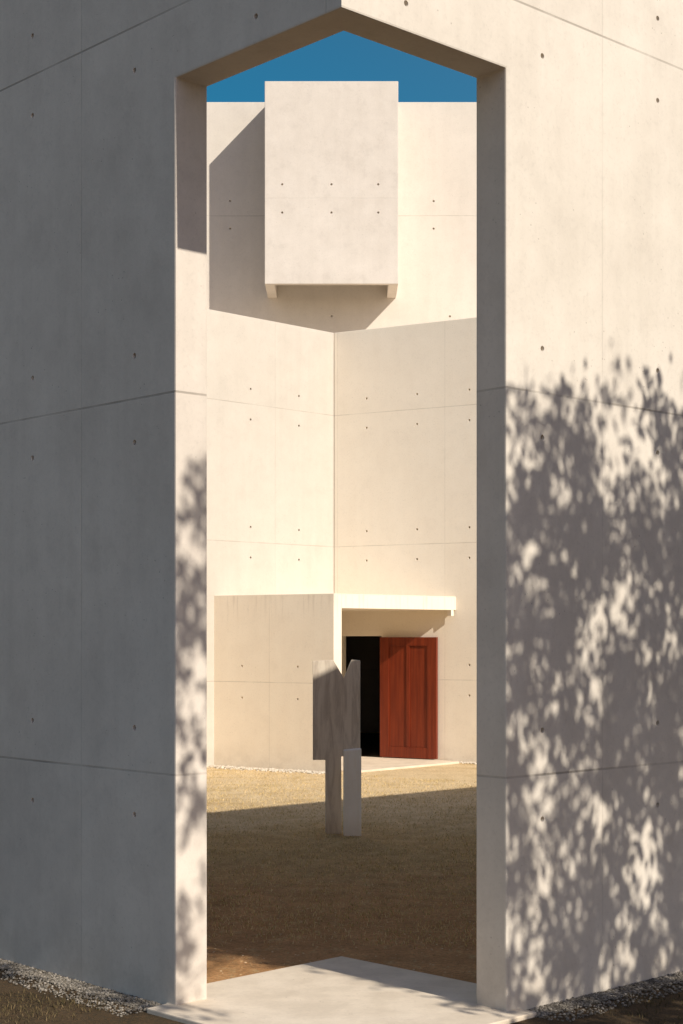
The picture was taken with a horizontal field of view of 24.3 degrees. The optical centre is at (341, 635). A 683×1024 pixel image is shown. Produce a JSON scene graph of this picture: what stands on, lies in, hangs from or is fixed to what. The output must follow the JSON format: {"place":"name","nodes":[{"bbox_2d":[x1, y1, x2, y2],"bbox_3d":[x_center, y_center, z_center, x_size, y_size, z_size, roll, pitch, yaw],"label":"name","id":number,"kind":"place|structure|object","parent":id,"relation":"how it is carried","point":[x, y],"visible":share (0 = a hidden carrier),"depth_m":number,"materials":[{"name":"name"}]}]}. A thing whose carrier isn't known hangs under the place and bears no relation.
{"place":"outdoors","nodes":[
{"label":"outdoors","id":0,"kind":"place"},
{"bbox_2d":[0,732,682,1023],"bbox_3d":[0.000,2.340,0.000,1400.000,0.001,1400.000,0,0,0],"label":"ground","id":1,"kind":"structure","parent":0,"point":[219,968],"depth_m":14.56,"materials":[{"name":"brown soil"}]},
{"bbox_2d":[313,660,360,835],"bbox_3d":[-0.055,1.313,18.658,0.573,2.054,0.343,0,0,0],"label":"marble sculpture","id":2,"kind":"object","parent":1,"relation":"on","point":[336,715],"visible":1,"depth_m":18.72,"materials":[{"name":"grey stone"}]},
{"bbox_2d":[0,0,682,1010],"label":"gateway wall","id":3,"kind":"structure","parent":1,"relation":"on","point":[104,494],"depth_m":10.32,"materials":[{"name":"concrete"}]},
{"bbox_2d":[0,958,682,1021],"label":"gravel","id":4,"kind":"structure","parent":1,"relation":"on","point":[136,1002],"depth_m":10.32,"materials":[{"name":"gravel"}]},
{"bbox_2d":[0,985,682,1023],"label":"grass","id":5,"kind":"structure","parent":1,"relation":"on","point":[53,1006],"depth_m":9.98,"materials":[{"name":"plant"}]},
{"bbox_2d":[147,956,536,1023],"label":"paving","id":6,"kind":"structure","parent":1,"relation":"on","point":[341,990],"depth_m":10.04,"materials":[{"name":"concrete"}]},
{"bbox_2d":[207,761,476,773],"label":"pebbles","id":7,"kind":"object","parent":1,"relation":"on","point":[272,769],"visible":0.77,"depth_m":27.63,"materials":[{"name":"white gravel"}]},
{"bbox_2d":[207,81,476,771],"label":"concrete building","id":8,"kind":"structure","parent":0,"point":[342,374],"depth_m":30.01,"materials":[{"name":"beige concrete"}]},
{"bbox_2d":[380,637,437,758],"bbox_3d":[1.256,1.160,29.717,1.190,2.260,0.068,0,0,30],"label":"door","id":9,"kind":"structure","parent":8,"relation":"in","point":[408,665],"depth_m":29.68,"materials":[{"name":"red wood"}]},
{"bbox_2d":[207,769,476,950],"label":"dry grass","id":10,"kind":"structure","parent":0,"point":[357,866],"depth_m":16.45,"materials":[{"name":"plant"}]},
{"bbox_2d":[207,31,476,101],"label":"sky","id":11,"kind":"structure","parent":0,"point":[341,56],"materials":[{"name":"blue"}]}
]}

